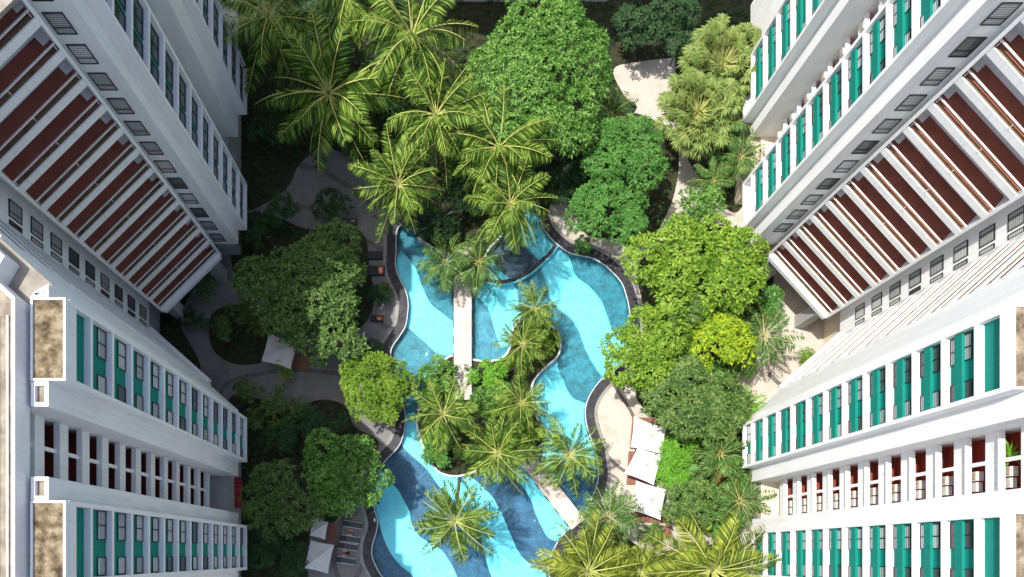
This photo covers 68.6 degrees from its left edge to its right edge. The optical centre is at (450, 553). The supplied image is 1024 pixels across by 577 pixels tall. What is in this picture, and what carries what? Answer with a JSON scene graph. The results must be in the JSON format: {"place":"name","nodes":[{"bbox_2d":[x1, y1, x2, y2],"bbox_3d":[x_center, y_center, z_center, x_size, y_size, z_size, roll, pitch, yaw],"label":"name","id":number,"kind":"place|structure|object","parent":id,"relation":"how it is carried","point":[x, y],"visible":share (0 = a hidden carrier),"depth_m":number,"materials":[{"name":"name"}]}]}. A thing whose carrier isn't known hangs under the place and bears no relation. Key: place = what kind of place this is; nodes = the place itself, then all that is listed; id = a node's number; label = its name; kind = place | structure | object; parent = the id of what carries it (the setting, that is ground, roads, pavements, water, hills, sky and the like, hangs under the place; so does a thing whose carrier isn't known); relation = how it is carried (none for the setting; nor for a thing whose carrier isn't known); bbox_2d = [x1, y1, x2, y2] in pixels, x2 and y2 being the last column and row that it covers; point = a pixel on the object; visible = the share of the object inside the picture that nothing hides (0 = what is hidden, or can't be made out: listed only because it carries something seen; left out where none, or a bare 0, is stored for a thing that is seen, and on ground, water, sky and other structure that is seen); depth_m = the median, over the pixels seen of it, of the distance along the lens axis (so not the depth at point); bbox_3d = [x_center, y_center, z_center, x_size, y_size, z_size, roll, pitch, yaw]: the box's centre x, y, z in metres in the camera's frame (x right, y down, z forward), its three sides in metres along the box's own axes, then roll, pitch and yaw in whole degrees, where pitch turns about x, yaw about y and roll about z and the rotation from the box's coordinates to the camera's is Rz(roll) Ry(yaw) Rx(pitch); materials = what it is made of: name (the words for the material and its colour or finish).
{"place":"outdoors","nodes":[
{"label":"outdoors","id":0,"kind":"place"},
{"bbox_2d":[181,149,395,576],"bbox_3d":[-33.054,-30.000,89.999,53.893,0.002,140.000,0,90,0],"label":"grey paving","id":1,"kind":"structure","parent":0,"point":[305,186],"depth_m":90.00,"materials":[{"name":"stone"}]},
{"bbox_2d":[160,288,200,369],"bbox_3d":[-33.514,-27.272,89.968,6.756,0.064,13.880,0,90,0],"label":"planting bed","id":2,"kind":"object","parent":1,"relation":"on","point":[172,336],"visible":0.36,"depth_m":89.94,"materials":[{"name":"green plant"}]},
{"bbox_2d":[209,304,280,364],"bbox_3d":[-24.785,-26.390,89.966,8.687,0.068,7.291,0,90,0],"label":"planting bed","id":3,"kind":"object","parent":1,"relation":"on","point":[254,356],"visible":0.56,"depth_m":89.93,"materials":[{"name":"green plant"}]},
{"bbox_2d":[261,334,295,368],"bbox_3d":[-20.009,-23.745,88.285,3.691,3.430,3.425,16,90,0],"label":"shade parasol","id":4,"kind":"object","parent":1,"relation":"on","point":[275,350],"visible":0.91,"depth_m":87.25,"materials":[{"name":"white fabric"}]},
{"bbox_2d":[231,212,373,339],"bbox_3d":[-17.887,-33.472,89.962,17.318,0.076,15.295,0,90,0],"label":"planting bed","id":5,"kind":"object","parent":1,"relation":"on","point":[285,237],"visible":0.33,"depth_m":89.92,"materials":[{"name":"green plant"}]},
{"bbox_2d":[238,209,271,249],"bbox_3d":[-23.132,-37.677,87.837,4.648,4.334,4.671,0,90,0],"label":"shrub","id":6,"kind":"object","parent":5,"relation":"on","point":[253,231],"visible":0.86,"depth_m":86.33,"materials":[{"name":"green plant"}]},
{"bbox_2d":[263,188,302,227],"bbox_3d":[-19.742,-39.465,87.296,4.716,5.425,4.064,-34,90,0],"label":"shrub","id":7,"kind":"object","parent":5,"relation":"on","point":[275,205],"visible":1,"depth_m":85.08,"materials":[{"name":"green plant"}]},
{"bbox_2d":[231,217,368,343],"bbox_3d":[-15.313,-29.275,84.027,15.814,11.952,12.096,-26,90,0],"label":"broadleaf tree","id":8,"kind":"object","parent":5,"relation":"on","point":[320,252],"visible":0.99,"depth_m":80.29,"materials":[{"name":"green plant"}]},
{"bbox_2d":[228,394,378,576],"bbox_3d":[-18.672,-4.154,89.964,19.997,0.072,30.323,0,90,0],"label":"planting bed","id":9,"kind":"object","parent":1,"relation":"on","point":[325,406],"visible":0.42,"depth_m":89.93,"materials":[{"name":"green plant"}]},
{"bbox_2d":[247,525,282,572],"bbox_3d":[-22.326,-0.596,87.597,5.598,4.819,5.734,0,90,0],"label":"shrub","id":10,"kind":"object","parent":9,"relation":"on","point":[264,552],"visible":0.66,"depth_m":86.12,"materials":[{"name":"green plant"}]},
{"bbox_2d":[257,421,298,454],"bbox_3d":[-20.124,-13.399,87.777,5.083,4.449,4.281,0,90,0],"label":"shrub","id":11,"kind":"object","parent":9,"relation":"on","point":[286,438],"visible":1,"depth_m":86.28,"materials":[{"name":"green plant"}]},
{"bbox_2d":[238,457,324,543],"bbox_3d":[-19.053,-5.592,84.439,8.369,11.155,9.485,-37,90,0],"label":"broadleaf tree","id":12,"kind":"object","parent":9,"relation":"on","point":[277,507],"visible":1,"depth_m":80.47,"materials":[{"name":"green plant"}]},
{"bbox_2d":[265,538,310,576],"bbox_3d":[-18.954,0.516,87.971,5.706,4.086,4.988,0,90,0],"label":"shrub","id":13,"kind":"object","parent":9,"relation":"on","point":[286,562],"visible":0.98,"depth_m":86.73,"materials":[{"name":"green plant"}]},
{"bbox_2d":[292,405,348,439],"bbox_3d":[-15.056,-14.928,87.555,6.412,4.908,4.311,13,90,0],"label":"shrub","id":14,"kind":"object","parent":9,"relation":"on","point":[312,416],"visible":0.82,"depth_m":85.71,"materials":[{"name":"green plant"}]},
{"bbox_2d":[300,427,395,517],"bbox_3d":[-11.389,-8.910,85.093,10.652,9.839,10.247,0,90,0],"label":"broadleaf tree","id":15,"kind":"object","parent":9,"relation":"on","point":[332,465],"visible":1,"depth_m":81.28,"materials":[{"name":"green plant"}]},
{"bbox_2d":[304,540,333,573],"bbox_3d":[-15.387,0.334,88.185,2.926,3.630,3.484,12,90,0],"label":"shade parasol","id":16,"kind":"object","parent":1,"relation":"on","point":[319,556],"visible":1,"depth_m":87.07,"materials":[{"name":"white fabric"}]},
{"bbox_2d":[283,306,370,369],"bbox_3d":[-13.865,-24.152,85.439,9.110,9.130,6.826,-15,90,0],"label":"broadleaf tree","id":17,"kind":"object","parent":1,"relation":"on","point":[327,340],"visible":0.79,"depth_m":81.87,"materials":[{"name":"green plant"}]},
{"bbox_2d":[310,186,353,221],"bbox_3d":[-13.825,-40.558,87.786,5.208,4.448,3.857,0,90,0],"label":"shrub","id":18,"kind":"object","parent":1,"relation":"on","point":[325,207],"visible":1,"depth_m":86.41,"materials":[{"name":"green plant"}]},
{"bbox_2d":[338,351,419,426],"bbox_3d":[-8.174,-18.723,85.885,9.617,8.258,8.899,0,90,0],"label":"broadleaf tree","id":19,"kind":"object","parent":1,"relation":"on","point":[402,385],"visible":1,"depth_m":83.29,"materials":[{"name":"green plant"}]},
{"bbox_2d":[219,163,780,576],"bbox_3d":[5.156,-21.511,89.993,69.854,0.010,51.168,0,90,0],"label":"path band","id":20,"kind":"object","parent":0,"point":[337,373],"visible":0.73,"depth_m":89.99,"materials":[{"name":"grey stone"}]},
{"bbox_2d":[372,204,629,575],"bbox_3d":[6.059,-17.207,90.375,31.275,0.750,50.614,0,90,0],"label":"pool floor","id":21,"kind":"structure","parent":0,"point":[578,371],"depth_m":90.75,"materials":[{"name":"blue tile"}]},
{"bbox_2d":[396,251,453,354],"bbox_3d":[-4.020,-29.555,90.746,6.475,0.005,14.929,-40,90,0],"label":"pool floor band","id":22,"kind":"object","parent":21,"relation":"on","point":[424,316],"visible":0.83,"depth_m":90.74,"materials":[{"name":"tile"}]},
{"bbox_2d":[453,246,471,399],"bbox_3d":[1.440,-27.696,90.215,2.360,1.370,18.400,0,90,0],"label":"footbridge","id":23,"kind":"object","parent":21,"relation":"on","point":[462,326],"visible":0.57,"depth_m":89.60,"materials":[{"name":"concrete"}]},
{"bbox_2d":[417,205,509,292],"bbox_3d":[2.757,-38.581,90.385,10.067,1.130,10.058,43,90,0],"label":"pool planter","id":24,"kind":"object","parent":21,"relation":"on","point":[467,228],"visible":0.28,"depth_m":89.90,"materials":[{"name":"soil"}]},
{"bbox_2d":[415,208,459,243],"bbox_3d":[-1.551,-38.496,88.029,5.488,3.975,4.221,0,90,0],"label":"shrub","id":25,"kind":"object","parent":24,"relation":"in","point":[444,217],"visible":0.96,"depth_m":87.05,"materials":[{"name":"green plant"}]},
{"bbox_2d":[416,230,471,295],"bbox_3d":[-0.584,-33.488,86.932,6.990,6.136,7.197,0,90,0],"label":"feather palm","id":26,"kind":"object","parent":24,"relation":"on","point":[449,270],"visible":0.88,"depth_m":85.44,"materials":[{"name":"green plant"}]},
{"bbox_2d":[448,232,508,298],"bbox_3d":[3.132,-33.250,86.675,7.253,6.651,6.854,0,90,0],"label":"feather palm","id":27,"kind":"object","parent":24,"relation":"on","point":[489,262],"visible":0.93,"depth_m":85.50,"materials":[{"name":"green plant"}]},
{"bbox_2d":[373,441,596,576],"bbox_3d":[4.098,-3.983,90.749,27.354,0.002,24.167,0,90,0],"label":"swimming pool","id":28,"kind":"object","parent":21,"relation":"on","point":[414,480],"visible":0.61,"depth_m":90.75,"materials":[{"name":"blue liquid"}]},
{"bbox_2d":[373,470,456,576],"bbox_3d":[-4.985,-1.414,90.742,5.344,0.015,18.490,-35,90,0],"label":"pool floor band","id":29,"kind":"object","parent":28,"relation":"on","point":[404,543],"visible":0.77,"depth_m":90.73,"materials":[{"name":"tile"}]},
{"bbox_2d":[402,413,546,576],"bbox_3d":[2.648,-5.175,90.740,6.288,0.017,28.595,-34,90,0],"label":"pool floor band","id":30,"kind":"object","parent":28,"relation":"on","point":[507,559],"visible":0.67,"depth_m":90.73,"materials":[{"name":"tile"}]},
{"bbox_2d":[516,466,568,540],"bbox_3d":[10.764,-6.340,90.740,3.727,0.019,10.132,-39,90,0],"label":"pool floor band","id":31,"kind":"object","parent":28,"relation":"on","point":[546,514],"visible":0.52,"depth_m":90.73,"materials":[{"name":"tile"}]},
{"bbox_2d":[416,317,561,477],"bbox_3d":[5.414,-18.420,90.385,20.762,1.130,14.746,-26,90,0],"label":"pool planter","id":32,"kind":"object","parent":21,"relation":"on","point":[459,465],"visible":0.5,"depth_m":89.90,"materials":[{"name":"soil"}]},
{"bbox_2d":[416,354,457,396],"bbox_3d":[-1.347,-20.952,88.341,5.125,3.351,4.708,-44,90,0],"label":"shrub","id":33,"kind":"object","parent":32,"relation":"in","point":[442,363],"visible":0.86,"depth_m":87.30,"materials":[{"name":"green plant"}]},
{"bbox_2d":[402,376,481,456],"bbox_3d":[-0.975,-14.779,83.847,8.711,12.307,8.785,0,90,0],"label":"coconut palm","id":34,"kind":"object","parent":32,"relation":"on","point":[453,416],"visible":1,"depth_m":79.54,"materials":[{"name":"green plant"}]},
{"bbox_2d":[408,477,500,562],"bbox_3d":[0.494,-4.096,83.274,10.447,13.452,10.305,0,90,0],"label":"coconut palm","id":35,"kind":"object","parent":32,"relation":"on","point":[433,519],"visible":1,"depth_m":79.65,"materials":[{"name":"green plant"}]},
{"bbox_2d":[464,357,508,393],"bbox_3d":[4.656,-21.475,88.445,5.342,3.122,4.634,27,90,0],"label":"shrub","id":36,"kind":"object","parent":32,"relation":"in","point":[495,369],"visible":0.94,"depth_m":87.57,"materials":[{"name":"green plant"}]},
{"bbox_2d":[467,380,512,423],"bbox_3d":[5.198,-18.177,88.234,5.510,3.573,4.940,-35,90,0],"label":"shrub","id":37,"kind":"object","parent":32,"relation":"in","point":[484,398],"visible":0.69,"depth_m":87.24,"materials":[{"name":"green plant"}]},
{"bbox_2d":[456,410,541,494],"bbox_3d":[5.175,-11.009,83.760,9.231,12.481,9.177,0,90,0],"label":"coconut palm","id":38,"kind":"object","parent":32,"relation":"on","point":[488,463],"visible":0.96,"depth_m":80.55,"materials":[{"name":"green plant"}]},
{"bbox_2d":[486,371,556,436],"bbox_3d":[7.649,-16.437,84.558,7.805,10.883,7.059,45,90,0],"label":"coconut palm","id":39,"kind":"object","parent":32,"relation":"on","point":[512,401],"visible":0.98,"depth_m":81.33,"materials":[{"name":"green plant"}]},
{"bbox_2d":[491,315,552,377],"bbox_3d":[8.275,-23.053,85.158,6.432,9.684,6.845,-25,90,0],"label":"coconut palm","id":40,"kind":"object","parent":32,"relation":"on","point":[513,354],"visible":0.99,"depth_m":82.83,"materials":[{"name":"green plant"}]},
{"bbox_2d":[504,279,562,339],"bbox_3d":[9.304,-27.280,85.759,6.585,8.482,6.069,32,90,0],"label":"coconut palm","id":41,"kind":"object","parent":32,"relation":"on","point":[538,314],"visible":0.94,"depth_m":83.35,"materials":[{"name":"green plant"}]},
{"bbox_2d":[479,302,503,358],"bbox_3d":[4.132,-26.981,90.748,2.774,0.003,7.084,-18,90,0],"label":"pool floor band","id":42,"kind":"object","parent":21,"relation":"on","point":[487,337],"visible":0.84,"depth_m":90.75,"materials":[{"name":"blue tile"}]},
{"bbox_2d":[475,285,520,347],"bbox_3d":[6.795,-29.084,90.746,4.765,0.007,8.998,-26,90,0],"label":"pool floor band","id":43,"kind":"object","parent":21,"relation":"on","point":[497,305],"visible":0.54,"depth_m":90.74,"materials":[{"name":"tile"}]},
{"bbox_2d":[493,236,537,277],"bbox_3d":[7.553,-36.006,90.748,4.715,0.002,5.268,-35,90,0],"label":"pool floor band","id":44,"kind":"object","parent":21,"relation":"on","point":[521,264],"visible":0.62,"depth_m":90.75,"materials":[{"name":"tile"}]},
{"bbox_2d":[515,449,582,529],"bbox_3d":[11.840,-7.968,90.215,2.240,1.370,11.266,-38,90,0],"label":"footbridge","id":45,"kind":"object","parent":21,"relation":"on","point":[561,502],"visible":0.65,"depth_m":89.60,"materials":[{"name":"concrete"}]},
{"bbox_2d":[533,360,595,476],"bbox_3d":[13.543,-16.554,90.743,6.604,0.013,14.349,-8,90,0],"label":"pool floor band","id":46,"kind":"object","parent":21,"relation":"on","point":[565,407],"visible":0.54,"depth_m":90.74,"materials":[{"name":"tile"}]},
{"bbox_2d":[520,208,623,374],"bbox_3d":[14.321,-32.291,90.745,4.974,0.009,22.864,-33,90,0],"label":"pool floor band","id":47,"kind":"object","parent":21,"relation":"on","point":[587,314],"visible":0.76,"depth_m":90.74,"materials":[{"name":"tile"}]},
{"bbox_2d":[372,57,822,573],"bbox_3d":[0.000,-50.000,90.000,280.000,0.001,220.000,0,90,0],"label":"paving","id":48,"kind":"structure","parent":0,"point":[644,83],"depth_m":90.00,"materials":[{"name":"stone"}]},
{"bbox_2d":[0,0,246,576],"bbox_3d":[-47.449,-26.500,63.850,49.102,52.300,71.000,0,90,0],"label":"hotel building","id":49,"kind":"structure","parent":48,"relation":"on","point":[123,221],"depth_m":58.97,"materials":[{"name":"white paint"}]},
{"bbox_2d":[347,123,444,243],"bbox_3d":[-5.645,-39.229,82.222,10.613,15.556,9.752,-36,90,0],"label":"coconut palm","id":50,"kind":"object","parent":48,"relation":"on","point":[403,196],"visible":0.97,"depth_m":77.61,"materials":[{"name":"green plant"}]},
{"bbox_2d":[236,0,752,212],"bbox_3d":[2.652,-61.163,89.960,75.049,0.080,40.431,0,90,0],"label":"planting bed","id":51,"kind":"object","parent":48,"relation":"on","point":[283,172],"visible":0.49,"depth_m":89.92,"materials":[{"name":"green plant"}]},
{"bbox_2d":[236,29,293,84],"bbox_3d":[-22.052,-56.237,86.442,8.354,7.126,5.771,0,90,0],"label":"shrub","id":52,"kind":"object","parent":51,"relation":"on","point":[245,55],"visible":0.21,"depth_m":84.19,"materials":[{"name":"green plant"}]},
{"bbox_2d":[246,96,298,144],"bbox_3d":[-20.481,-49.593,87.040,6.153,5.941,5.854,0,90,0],"label":"shrub","id":53,"kind":"object","parent":51,"relation":"on","point":[273,120],"visible":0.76,"depth_m":85.22,"materials":[{"name":"green plant"}]},
{"bbox_2d":[219,0,328,98],"bbox_3d":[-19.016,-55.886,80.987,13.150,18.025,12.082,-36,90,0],"label":"coconut palm","id":54,"kind":"object","parent":51,"relation":"on","point":[267,24],"visible":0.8,"depth_m":76.57,"materials":[{"name":"green plant"}]},
{"bbox_2d":[254,6,406,173],"bbox_3d":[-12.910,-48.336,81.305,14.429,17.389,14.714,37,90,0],"label":"coconut palm","id":55,"kind":"object","parent":51,"relation":"on","point":[342,111],"visible":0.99,"depth_m":76.74,"materials":[{"name":"green plant"}]},
{"bbox_2d":[308,0,390,75],"bbox_3d":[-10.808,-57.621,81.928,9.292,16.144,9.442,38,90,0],"label":"coconut palm","id":56,"kind":"object","parent":51,"relation":"on","point":[351,11],"visible":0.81,"depth_m":77.18,"materials":[{"name":"green plant"}]},
{"bbox_2d":[358,94,407,150],"bbox_3d":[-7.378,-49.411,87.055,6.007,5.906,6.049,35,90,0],"label":"shrub","id":57,"kind":"object","parent":51,"relation":"on","point":[380,124],"visible":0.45,"depth_m":84.97,"materials":[{"name":"green plant"}]},
{"bbox_2d":[347,0,478,117],"bbox_3d":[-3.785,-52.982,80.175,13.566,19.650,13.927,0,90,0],"label":"coconut palm","id":58,"kind":"object","parent":51,"relation":"on","point":[414,40],"visible":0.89,"depth_m":75.18,"materials":[{"name":"green plant"}]},
{"bbox_2d":[385,56,486,188],"bbox_3d":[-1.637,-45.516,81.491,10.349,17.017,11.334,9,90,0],"label":"coconut palm","id":59,"kind":"object","parent":51,"relation":"on","point":[413,122],"visible":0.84,"depth_m":76.46,"materials":[{"name":"green plant"}]},
{"bbox_2d":[440,144,479,193],"bbox_3d":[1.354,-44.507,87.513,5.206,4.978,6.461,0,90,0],"label":"shrub","id":60,"kind":"object","parent":51,"relation":"on","point":[460,181],"visible":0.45,"depth_m":85.81,"materials":[{"name":"green plant"}]},
{"bbox_2d":[159,0,774,576],"bbox_3d":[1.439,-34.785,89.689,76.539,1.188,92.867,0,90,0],"label":"ground cover","id":61,"kind":"object","parent":51,"relation":"on","point":[297,156],"visible":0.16,"depth_m":89.60,"materials":[{"name":"green plant"}]},
{"bbox_2d":[463,0,613,157],"bbox_3d":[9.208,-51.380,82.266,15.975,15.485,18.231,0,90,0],"label":"broadleaf tree","id":62,"kind":"object","parent":51,"relation":"on","point":[525,36],"visible":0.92,"depth_m":76.81,"materials":[{"name":"green plant"}]},
{"bbox_2d":[611,2,659,57],"bbox_3d":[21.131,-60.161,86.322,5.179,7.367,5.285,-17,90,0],"label":"shrub","id":63,"kind":"object","parent":51,"relation":"on","point":[636,22],"visible":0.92,"depth_m":84.14,"materials":[{"name":"green plant"}]},
{"bbox_2d":[643,0,701,51],"bbox_3d":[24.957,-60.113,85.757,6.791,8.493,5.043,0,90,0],"label":"shrub","id":64,"kind":"object","parent":51,"relation":"on","point":[677,18],"visible":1,"depth_m":83.28,"materials":[{"name":"green plant"}]},
{"bbox_2d":[362,191,639,576],"bbox_3d":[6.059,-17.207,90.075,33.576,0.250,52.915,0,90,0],"label":"pool rim","id":65,"kind":"object","parent":48,"relation":"on","point":[388,450],"visible":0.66,"depth_m":89.95,"materials":[{"name":"grey stone"}]},
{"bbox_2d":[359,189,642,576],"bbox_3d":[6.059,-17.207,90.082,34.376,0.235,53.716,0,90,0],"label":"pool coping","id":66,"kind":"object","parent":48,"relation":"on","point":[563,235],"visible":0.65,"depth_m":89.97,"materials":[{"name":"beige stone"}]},
{"bbox_2d":[445,80,558,202],"bbox_3d":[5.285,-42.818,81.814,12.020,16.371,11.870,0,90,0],"label":"coconut palm","id":67,"kind":"object","parent":48,"relation":"on","point":[511,153],"visible":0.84,"depth_m":76.74,"materials":[{"name":"green plant"}]},
{"bbox_2d":[463,147,558,257],"bbox_3d":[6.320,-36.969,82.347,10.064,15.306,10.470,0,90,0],"label":"coconut palm","id":68,"kind":"object","parent":48,"relation":"on","point":[509,206],"visible":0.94,"depth_m":77.63,"materials":[{"name":"green plant"}]},
{"bbox_2d":[547,167,581,205],"bbox_3d":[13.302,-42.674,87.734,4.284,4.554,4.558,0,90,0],"label":"shrub","id":69,"kind":"object","parent":48,"relation":"on","point":[563,192],"visible":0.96,"depth_m":86.26,"materials":[{"name":"green plant"}]},
{"bbox_2d":[526,416,609,498],"bbox_3d":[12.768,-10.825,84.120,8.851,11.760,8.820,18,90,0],"label":"coconut palm","id":70,"kind":"object","parent":48,"relation":"on","point":[582,459],"visible":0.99,"depth_m":80.55,"materials":[{"name":"green plant"}]},
{"bbox_2d":[568,480,643,549],"bbox_3d":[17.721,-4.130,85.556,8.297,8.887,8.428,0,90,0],"label":"feather palm","id":71,"kind":"object","parent":48,"relation":"on","point":[614,506],"visible":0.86,"depth_m":83.05,"materials":[{"name":"green plant"}]},
{"bbox_2d":[563,111,678,247],"bbox_3d":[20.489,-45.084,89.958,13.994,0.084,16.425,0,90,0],"label":"planting bed","id":72,"kind":"object","parent":48,"relation":"on","point":[671,177],"visible":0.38,"depth_m":89.92,"materials":[{"name":"green plant"}]},
{"bbox_2d":[563,170,650,246],"bbox_3d":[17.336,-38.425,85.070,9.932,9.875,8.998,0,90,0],"label":"broadleaf tree","id":73,"kind":"object","parent":72,"relation":"on","point":[624,209],"visible":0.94,"depth_m":81.69,"materials":[{"name":"green plant"}]},
{"bbox_2d":[585,87,637,145],"bbox_3d":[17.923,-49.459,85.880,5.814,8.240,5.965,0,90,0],"label":"tree","id":74,"kind":"object","parent":72,"relation":"on","point":[602,114],"visible":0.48,"depth_m":83.32,"materials":[{"name":"green plant"}]},
{"bbox_2d":[580,111,669,194],"bbox_3d":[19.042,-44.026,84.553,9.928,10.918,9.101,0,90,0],"label":"broadleaf tree","id":75,"kind":"object","parent":72,"relation":"on","point":[611,158],"visible":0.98,"depth_m":80.42,"materials":[{"name":"green plant"}]},
{"bbox_2d":[626,451,660,483],"bbox_3d":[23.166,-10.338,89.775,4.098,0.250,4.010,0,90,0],"label":"timber deck","id":76,"kind":"structure","parent":48,"relation":"on","point":[631,479],"depth_m":89.65,"materials":[{"name":"wood"}]},
{"bbox_2d":[624,448,661,484],"bbox_3d":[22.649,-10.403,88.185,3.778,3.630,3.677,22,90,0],"label":"shade parasol","id":77,"kind":"object","parent":76,"relation":"on","point":[643,465],"visible":0.98,"depth_m":87.07,"materials":[{"name":"white fabric"}]},
{"bbox_2d":[630,417,659,447],"bbox_3d":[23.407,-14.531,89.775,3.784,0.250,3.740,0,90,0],"label":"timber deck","id":78,"kind":"structure","parent":48,"relation":"on","point":[649,420],"depth_m":89.65,"materials":[{"name":"wood"}]},
{"bbox_2d":[631,416,665,453],"bbox_3d":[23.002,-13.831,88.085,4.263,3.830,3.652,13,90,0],"label":"shade parasol","id":79,"kind":"object","parent":78,"relation":"on","point":[648,436],"visible":0.96,"depth_m":86.86,"materials":[{"name":"white fabric"}]},
{"bbox_2d":[598,302,696,392],"bbox_3d":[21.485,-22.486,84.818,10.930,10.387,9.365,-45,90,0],"label":"broadleaf tree","id":80,"kind":"object","parent":48,"relation":"on","point":[657,341],"visible":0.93,"depth_m":81.37,"materials":[{"name":"green plant"}]},
{"bbox_2d":[554,522,741,576],"bbox_3d":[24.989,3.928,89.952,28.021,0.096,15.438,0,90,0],"label":"planting bed","id":81,"kind":"object","parent":48,"relation":"on","point":[631,547],"visible":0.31,"depth_m":89.90,"materials":[{"name":"green plant"}]},
{"bbox_2d":[527,508,642,576],"bbox_3d":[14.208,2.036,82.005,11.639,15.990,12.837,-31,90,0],"label":"coconut palm","id":82,"kind":"object","parent":81,"relation":"on","point":[572,570],"visible":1,"depth_m":78.07,"materials":[{"name":"green plant"}]},
{"bbox_2d":[607,536,672,576],"bbox_3d":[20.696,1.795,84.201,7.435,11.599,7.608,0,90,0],"label":"coconut palm","id":83,"kind":"object","parent":81,"relation":"on","point":[646,563],"visible":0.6,"depth_m":80.23,"materials":[{"name":"green plant"}]},
{"bbox_2d":[644,505,781,576],"bbox_3d":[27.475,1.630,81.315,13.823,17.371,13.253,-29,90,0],"label":"coconut palm","id":84,"kind":"object","parent":81,"relation":"on","point":[722,552],"visible":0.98,"depth_m":77.61,"materials":[{"name":"green plant"}]},
{"bbox_2d":[631,481,665,519],"bbox_3d":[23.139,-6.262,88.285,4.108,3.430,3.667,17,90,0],"label":"shade parasol","id":85,"kind":"object","parent":48,"relation":"on","point":[650,499],"visible":0.96,"depth_m":87.26,"materials":[{"name":"white fabric"}]},
{"bbox_2d":[665,20,704,65],"bbox_3d":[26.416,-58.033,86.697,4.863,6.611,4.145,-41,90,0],"label":"shrub","id":86,"kind":"object","parent":48,"relation":"on","point":[680,41],"visible":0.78,"depth_m":84.11,"materials":[{"name":"green plant"}]},
{"bbox_2d":[674,182,727,226],"bbox_3d":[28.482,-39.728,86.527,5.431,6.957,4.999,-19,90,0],"label":"broadleaf tree","id":87,"kind":"object","parent":48,"relation":"on","point":[701,209],"visible":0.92,"depth_m":84.05,"materials":[{"name":"green plant"}]},
{"bbox_2d":[635,224,773,532],"bbox_3d":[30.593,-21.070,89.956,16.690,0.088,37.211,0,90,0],"label":"planting bed","id":88,"kind":"object","parent":48,"relation":"on","point":[644,289],"visible":0.17,"depth_m":89.91,"materials":[{"name":"green plant"}]},
{"bbox_2d":[652,430,699,478],"bbox_3d":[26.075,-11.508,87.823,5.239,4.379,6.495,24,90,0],"label":"shrub","id":89,"kind":"object","parent":88,"relation":"on","point":[674,449],"visible":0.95,"depth_m":86.53,"materials":[{"name":"green plant"}]},
{"bbox_2d":[658,475,720,527],"bbox_3d":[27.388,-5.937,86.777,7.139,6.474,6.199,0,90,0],"label":"broadleaf tree","id":90,"kind":"object","parent":88,"relation":"on","point":[687,501],"visible":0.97,"depth_m":84.50,"materials":[{"name":"green plant"}]},
{"bbox_2d":[618,211,771,324],"bbox_3d":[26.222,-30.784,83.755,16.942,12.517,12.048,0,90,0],"label":"broadleaf tree","id":91,"kind":"object","parent":88,"relation":"on","point":[719,262],"visible":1,"depth_m":78.89,"materials":[{"name":"green plant"}]},
{"bbox_2d":[639,352,754,441],"bbox_3d":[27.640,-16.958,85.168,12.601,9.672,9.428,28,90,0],"label":"broadleaf tree","id":92,"kind":"object","parent":88,"relation":"on","point":[734,415],"visible":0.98,"depth_m":81.72,"materials":[{"name":"green plant"}]},
{"bbox_2d":[690,428,749,483],"bbox_3d":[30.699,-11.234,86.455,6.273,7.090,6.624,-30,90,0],"label":"feather palm","id":93,"kind":"object","parent":88,"relation":"on","point":[709,457],"visible":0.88,"depth_m":84.35,"materials":[{"name":"green plant"}]},
{"bbox_2d":[690,307,757,372],"bbox_3d":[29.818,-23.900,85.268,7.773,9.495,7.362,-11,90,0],"label":"broadleaf tree","id":94,"kind":"object","parent":88,"relation":"on","point":[714,326],"visible":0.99,"depth_m":81.76,"materials":[{"name":"yellow plant"}]},
{"bbox_2d":[707,469,776,537],"bbox_3d":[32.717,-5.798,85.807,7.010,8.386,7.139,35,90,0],"label":"feather palm","id":95,"kind":"object","parent":88,"relation":"on","point":[721,498],"visible":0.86,"depth_m":83.79,"materials":[{"name":"green plant"}]},
{"bbox_2d":[731,300,804,377],"bbox_3d":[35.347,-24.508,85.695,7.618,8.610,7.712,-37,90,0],"label":"feather palm","id":96,"kind":"object","parent":88,"relation":"on","point":[759,347],"visible":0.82,"depth_m":83.84,"materials":[{"name":"green plant"}]},
{"bbox_2d":[686,156,733,202],"bbox_3d":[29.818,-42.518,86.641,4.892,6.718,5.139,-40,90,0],"label":"feather palm","id":97,"kind":"object","parent":48,"relation":"on","point":[704,172],"visible":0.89,"depth_m":84.40,"materials":[{"name":"green plant"}]},
{"bbox_2d":[675,11,750,212],"bbox_3d":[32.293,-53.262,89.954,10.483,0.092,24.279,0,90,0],"label":"planting bed","id":98,"kind":"object","parent":48,"relation":"on","point":[703,161],"visible":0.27,"depth_m":89.91,"materials":[{"name":"green plant"}]},
{"bbox_2d":[653,69,742,159],"bbox_3d":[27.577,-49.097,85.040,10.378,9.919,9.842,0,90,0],"label":"fan palm","id":99,"kind":"object","parent":98,"relation":"on","point":[686,139],"visible":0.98,"depth_m":82.12,"materials":[{"name":"green plant"}]},
{"bbox_2d":[676,13,761,101],"bbox_3d":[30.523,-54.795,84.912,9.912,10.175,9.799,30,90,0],"label":"fan palm","id":100,"kind":"object","parent":98,"relation":"on","point":[742,37],"visible":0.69,"depth_m":81.84,"materials":[{"name":"green plant"}]},
{"bbox_2d":[715,128,766,182],"bbox_3d":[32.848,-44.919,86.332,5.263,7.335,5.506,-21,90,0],"label":"feather palm","id":101,"kind":"object","parent":98,"relation":"on","point":[747,162],"visible":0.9,"depth_m":83.93,"materials":[{"name":"green plant"}]},
{"bbox_2d":[735,0,1023,576],"bbox_3d":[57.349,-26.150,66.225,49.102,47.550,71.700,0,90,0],"label":"hotel building","id":102,"kind":"structure","parent":48,"relation":"on","point":[879,194],"depth_m":61.59,"materials":[{"name":"white paint"}]},
{"bbox_2d":[980,2,1022,25],"bbox_3d":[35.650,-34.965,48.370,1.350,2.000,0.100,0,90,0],"label":"window","id":103,"kind":"structure","parent":102,"relation":"in","point":[1004,10],"depth_m":48.32,"materials":[{"name":"grey glass"}]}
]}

